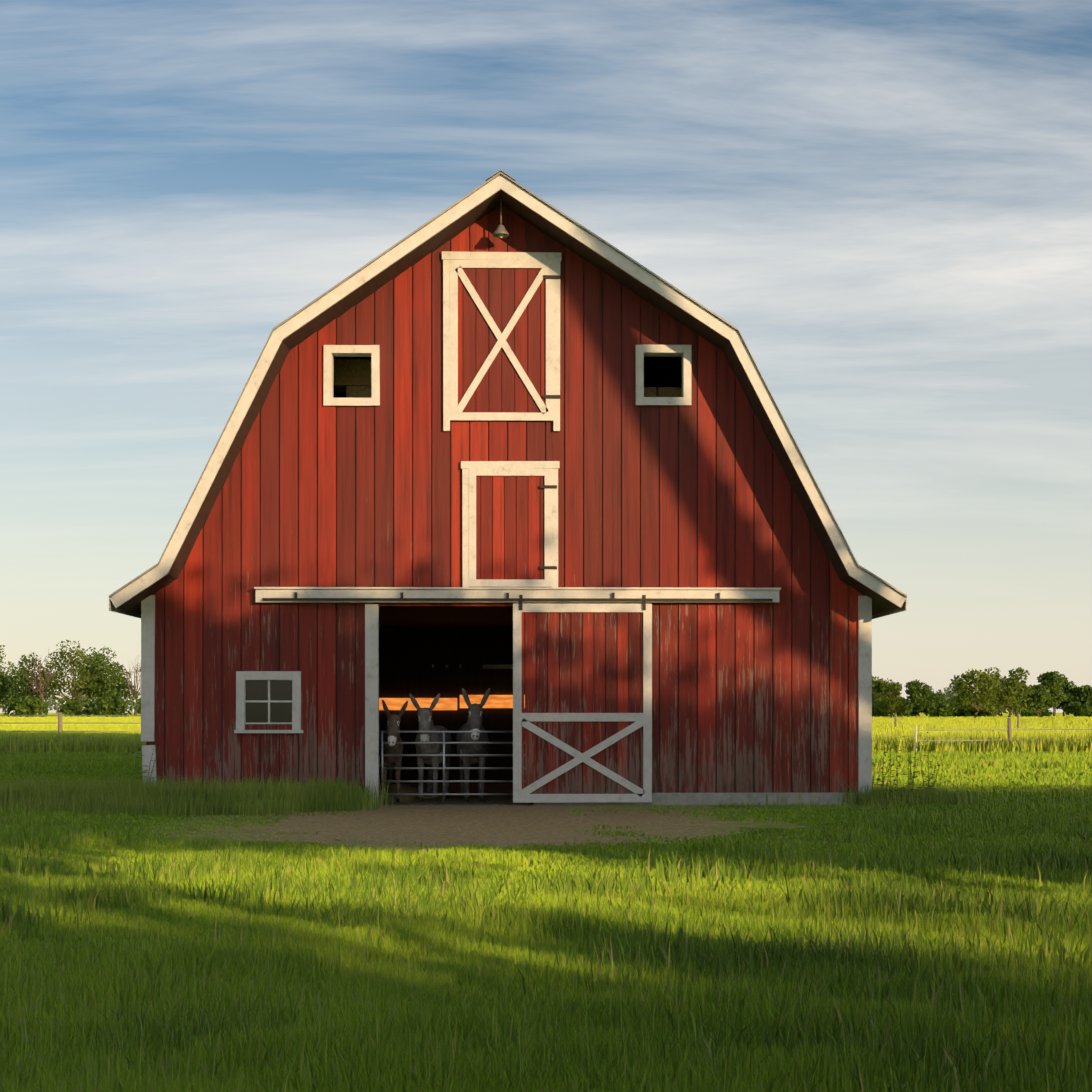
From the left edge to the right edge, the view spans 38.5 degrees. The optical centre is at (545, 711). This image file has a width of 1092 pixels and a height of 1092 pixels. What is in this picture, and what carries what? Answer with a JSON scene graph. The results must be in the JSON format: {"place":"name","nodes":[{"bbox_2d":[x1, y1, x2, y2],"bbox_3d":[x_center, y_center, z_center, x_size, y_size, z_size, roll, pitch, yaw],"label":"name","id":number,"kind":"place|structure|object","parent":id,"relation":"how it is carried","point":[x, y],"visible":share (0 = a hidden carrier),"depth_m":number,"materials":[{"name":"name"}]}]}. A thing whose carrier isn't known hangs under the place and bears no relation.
{"place":"outdoors","nodes":[
{"label":"outdoors","id":0,"kind":"place"},
{"bbox_2d":[0,771,1005,818],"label":"grass","id":1,"kind":"structure","parent":0,"point":[248,797],"depth_m":22.46,"materials":[{"name":"green plant"}]},
{"bbox_2d":[0,713,1073,1048],"bbox_3d":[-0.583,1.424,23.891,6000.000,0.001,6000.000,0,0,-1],"label":"ground","id":2,"kind":"structure","parent":0,"point":[442,815],"depth_m":19.46,"materials":[{"name":"brown soil"}]},
{"bbox_2d":[0,645,8,683],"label":"tree","id":3,"kind":"object","parent":2,"relation":"on","point":[1,657],"visible":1,"depth_m":304.83,"materials":[{"name":"green plant"}]},
{"bbox_2d":[0,673,18,703],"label":"tree","id":4,"kind":"object","parent":2,"relation":"on","point":[3,688],"visible":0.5,"depth_m":334.84,"materials":[{"name":"green plant"}]},
{"bbox_2d":[1,698,34,716],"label":"hedge bush","id":5,"kind":"object","parent":2,"relation":"on","point":[10,705],"visible":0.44,"depth_m":303.73,"materials":[{"name":"green plant"}]},
{"bbox_2d":[15,695,48,716],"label":"hedge bush","id":6,"kind":"object","parent":2,"relation":"on","point":[26,707],"visible":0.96,"depth_m":297.95,"materials":[{"name":"green plant"}]},
{"bbox_2d":[0,652,66,714],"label":"tree","id":7,"kind":"object","parent":2,"relation":"on","point":[21,683],"visible":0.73,"depth_m":323.60,"materials":[{"name":"green plant"}]},
{"bbox_2d":[8,679,61,707],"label":"hazy tree","id":8,"kind":"object","parent":2,"relation":"on","point":[45,698],"visible":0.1,"depth_m":762.08,"materials":[{"name":"green plant"}]},
{"bbox_2d":[17,650,60,716],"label":"bare tree","id":9,"kind":"object","parent":2,"relation":"on","point":[41,689],"visible":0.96,"depth_m":316.75,"materials":[{"name":"brown plant"}]},
{"bbox_2d":[48,691,89,713],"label":"hazy tree","id":10,"kind":"object","parent":2,"relation":"on","point":[56,708],"visible":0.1,"depth_m":791.75,"materials":[{"name":"green plant"}]},
{"bbox_2d":[41,640,101,711],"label":"tree","id":11,"kind":"object","parent":2,"relation":"on","point":[79,685],"visible":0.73,"depth_m":322.66,"materials":[{"name":"green plant"}]},
{"bbox_2d":[59,697,98,716],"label":"hedge bush","id":12,"kind":"object","parent":2,"relation":"on","point":[70,707],"visible":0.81,"depth_m":311.05,"materials":[{"name":"green plant"}]},
{"bbox_2d":[70,646,130,716],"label":"tree","id":13,"kind":"object","parent":2,"relation":"on","point":[95,654],"visible":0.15,"depth_m":359.14,"materials":[{"name":"green plant"}]},
{"bbox_2d":[83,653,133,705],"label":"tree","id":14,"kind":"object","parent":2,"relation":"on","point":[106,683],"visible":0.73,"depth_m":322.78,"materials":[{"name":"green plant"}]},
{"bbox_2d":[85,688,131,714],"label":"hedge bush","id":15,"kind":"object","parent":2,"relation":"on","point":[93,705],"visible":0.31,"depth_m":314.15,"materials":[{"name":"green plant"}]},
{"bbox_2d":[97,690,133,716],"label":"hedge bush","id":16,"kind":"object","parent":2,"relation":"on","point":[111,708],"visible":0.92,"depth_m":302.46,"materials":[{"name":"green plant"}]},
{"bbox_2d":[120,655,140,714],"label":"bare tree","id":17,"kind":"object","parent":2,"relation":"on","point":[134,692],"visible":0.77,"depth_m":322.70,"materials":[{"name":"brown plant"}]},
{"bbox_2d":[125,690,140,714],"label":"hedge bush","id":18,"kind":"object","parent":2,"relation":"on","point":[138,709],"visible":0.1,"depth_m":301.03,"materials":[{"name":"green plant"}]},
{"bbox_2d":[140,803,848,850],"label":"apron straw litter","id":19,"kind":"object","parent":2,"relation":"on","point":[687,817],"visible":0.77,"depth_m":19.45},
{"bbox_2d":[109,169,906,804],"bbox_3d":[-0.665,-3.143,30.873,11.830,9.735,15.575,0,0,-1],"label":"barn","id":20,"kind":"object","parent":2,"relation":"on","point":[535,465],"visible":0.9,"depth_m":23.84,"materials":[{"name":"red paint"}]},
{"bbox_2d":[379,700,407,801],"bbox_3d":[-2.487,0.610,24.718,0.478,1.605,1.643,0,0,-15],"label":"donkey","id":21,"kind":"object","parent":20,"relation":"on","point":[391,737],"visible":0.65,"depth_m":24.33,"materials":[{"name":"grey fur"}]},
{"bbox_2d":[379,784,450,801],"bbox_3d":[-2.224,1.424,25.668,1.066,0.520,2.202,0,0,21],"label":"hay pile","id":22,"kind":"object","parent":20,"relation":"on","point":[404,788],"visible":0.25,"depth_m":25.02,"materials":[{"name":"plant"}]},
{"bbox_2d":[409,693,451,801],"bbox_3d":[-1.829,0.558,25.002,0.514,1.708,1.692,0,0,6],"label":"donkey","id":23,"kind":"object","parent":20,"relation":"on","point":[425,720],"visible":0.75,"depth_m":24.64,"materials":[{"name":"fur"}]},
{"bbox_2d":[381,730,524,802],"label":"livestock gate","id":24,"kind":"structure","parent":20,"relation":"on","point":[443,755],"depth_m":24.02,"materials":[{"name":"metal"}]},
{"bbox_2d":[456,688,489,801],"bbox_3d":[-1.157,0.520,24.917,0.534,1.784,1.832,0,0,-6],"label":"donkey","id":25,"kind":"object","parent":20,"relation":"on","point":[475,719],"visible":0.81,"depth_m":24.53,"materials":[{"name":"fur"}]},
{"bbox_2d":[131,728,946,800],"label":"weeds","id":26,"kind":"object","parent":2,"relation":"on","point":[877,784],"visible":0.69,"depth_m":23.77,"materials":[{"name":"green plant"}]},
{"bbox_2d":[0,713,1079,751],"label":"pasture fence","id":27,"kind":"object","parent":2,"relation":"on","point":[1008,729],"visible":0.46,"depth_m":49.61,"materials":[{"name":"brown wood"}]},
{"bbox_2d":[872,703,887,716],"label":"hedge bush","id":28,"kind":"object","parent":2,"relation":"on","point":[876,712],"visible":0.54,"depth_m":304.13,"materials":[{"name":"green plant"}]},
{"bbox_2d":[872,675,901,702],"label":"tree","id":29,"kind":"object","parent":2,"relation":"on","point":[878,685],"visible":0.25,"depth_m":308.55,"materials":[{"name":"green plant"}]},
{"bbox_2d":[872,682,910,717],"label":"tree","id":30,"kind":"object","parent":2,"relation":"on","point":[888,699],"visible":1,"depth_m":259.09,"materials":[{"name":"green plant"}]},
{"bbox_2d":[883,700,913,716],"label":"hedge bush","id":31,"kind":"object","parent":2,"relation":"on","point":[905,712],"visible":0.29,"depth_m":299.57,"materials":[{"name":"green plant"}]},
{"bbox_2d":[910,705,919,716],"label":"hedge bush","id":32,"kind":"object","parent":2,"relation":"on","point":[915,710],"visible":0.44,"depth_m":312.96,"materials":[{"name":"green plant"}]},
{"bbox_2d":[904,679,933,715],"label":"tree","id":33,"kind":"object","parent":2,"relation":"on","point":[915,690],"visible":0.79,"depth_m":321.91,"materials":[{"name":"green plant"}]},
{"bbox_2d":[918,689,940,715],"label":"tree","id":34,"kind":"object","parent":2,"relation":"on","point":[925,710],"visible":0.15,"depth_m":325.60,"materials":[{"name":"green plant"}]},
{"bbox_2d":[931,692,945,706],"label":"tree","id":35,"kind":"object","parent":2,"relation":"on","point":[941,697],"visible":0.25,"depth_m":327.93,"materials":[{"name":"green plant"}]},
{"bbox_2d":[924,692,952,714],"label":"hazy tree","id":36,"kind":"object","parent":2,"relation":"on","point":[947,694],"visible":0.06,"depth_m":765.73,"materials":[{"name":"green plant"}]},
{"bbox_2d":[927,700,958,716],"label":"hedge bush","id":37,"kind":"object","parent":2,"relation":"on","point":[944,709],"visible":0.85,"depth_m":300.50,"materials":[{"name":"green plant"}]},
{"bbox_2d":[936,684,968,701],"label":"hazy tree","id":38,"kind":"object","parent":2,"relation":"on","point":[945,689],"visible":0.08,"depth_m":795.30,"materials":[{"name":"green plant"}]},
{"bbox_2d":[948,707,964,716],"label":"hedge bush","id":39,"kind":"object","parent":2,"relation":"on","point":[960,712],"visible":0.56,"depth_m":304.17,"materials":[{"name":"green plant"}]},
{"bbox_2d":[962,706,990,716],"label":"hedge bush","id":40,"kind":"object","parent":2,"relation":"on","point":[969,712],"visible":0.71,"depth_m":302.05,"materials":[{"name":"green plant"}]},
{"bbox_2d":[948,668,1004,717],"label":"tree","id":41,"kind":"object","parent":2,"relation":"on","point":[965,698],"visible":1,"depth_m":238.38,"materials":[{"name":"green plant"}]},
{"bbox_2d":[975,679,1015,716],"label":"tree","id":42,"kind":"object","parent":2,"relation":"on","point":[989,711],"visible":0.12,"depth_m":297.66,"materials":[{"name":"green plant"}]},
{"bbox_2d":[990,711,1002,715],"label":"hedge bush","id":43,"kind":"object","parent":2,"relation":"on","point":[991,713],"visible":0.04,"depth_m":314.53,"materials":[{"name":"green plant"}]},
{"bbox_2d":[982,667,1035,716],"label":"tree","id":44,"kind":"object","parent":2,"relation":"on","point":[1005,698],"visible":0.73,"depth_m":246.06,"materials":[{"name":"green plant"}]},
{"bbox_2d":[1001,680,1030,716],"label":"tree","id":45,"kind":"object","parent":2,"relation":"on","point":[1023,704],"visible":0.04,"depth_m":298.68,"materials":[{"name":"green plant"}]},
{"bbox_2d":[1021,708,1042,716],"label":"hedge bush","id":46,"kind":"object","parent":2,"relation":"on","point":[1035,714],"visible":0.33,"depth_m":300.55,"materials":[{"name":"green plant"}]},
{"bbox_2d":[1019,708,1046,716],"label":"hedge bush","id":47,"kind":"object","parent":2,"relation":"on","point":[1022,714],"visible":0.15,"depth_m":310.67,"materials":[{"name":"green plant"}]},
{"bbox_2d":[1019,684,1057,717],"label":"tree","id":48,"kind":"object","parent":2,"relation":"on","point":[1041,696],"visible":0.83,"depth_m":297.19,"materials":[{"name":"green plant"}]},
{"bbox_2d":[1043,704,1052,716],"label":"hedge bush","id":49,"kind":"object","parent":2,"relation":"on","point":[1048,713],"visible":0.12,"depth_m":315.80,"materials":[{"name":"green plant"}]},
{"bbox_2d":[1037,671,1067,715],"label":"tree","id":50,"kind":"object","parent":2,"relation":"on","point":[1051,681],"visible":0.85,"depth_m":316.17,"materials":[{"name":"green plant"}]},
{"bbox_2d":[1056,674,1081,715],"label":"tree","id":51,"kind":"object","parent":2,"relation":"on","point":[1067,687],"visible":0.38,"depth_m":326.15,"materials":[{"name":"green plant"}]},
{"bbox_2d":[1062,701,1080,716],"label":"hedge bush","id":52,"kind":"object","parent":2,"relation":"on","point":[1068,708],"visible":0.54,"depth_m":318.43,"materials":[{"name":"green plant"}]},
{"bbox_2d":[1074,702,1091,716],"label":"hedge bush","id":53,"kind":"object","parent":2,"relation":"on","point":[1084,709],"visible":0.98,"depth_m":300.50,"materials":[{"name":"green plant"}]},
{"bbox_2d":[1077,685,1091,703],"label":"tree","id":54,"kind":"object","parent":2,"relation":"on","point":[1085,694],"visible":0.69,"depth_m":322.25,"materials":[{"name":"green plant"}]},
{"bbox_2d":[0,759,1091,1091],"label":"lawn grass","id":55,"kind":"structure","parent":0,"point":[336,1065],"depth_m":8.49,"materials":[{"name":"green plant"}]},
{"bbox_2d":[0,716,1091,753],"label":"hay field grass","id":56,"kind":"structure","parent":0,"point":[881,725],"depth_m":75.09,"materials":[{"name":"plant"}]},
{"bbox_2d":[0,750,1091,769],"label":"pasture grass","id":57,"kind":"structure","parent":0,"point":[961,759],"depth_m":40.50,"materials":[{"name":"green plant"}]},
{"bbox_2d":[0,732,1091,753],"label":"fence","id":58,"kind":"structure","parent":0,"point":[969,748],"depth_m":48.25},
{"bbox_2d":[0,0,1091,712],"label":"sky","id":59,"kind":"structure","parent":0,"point":[888,203],"materials":[{"name":"blue"}]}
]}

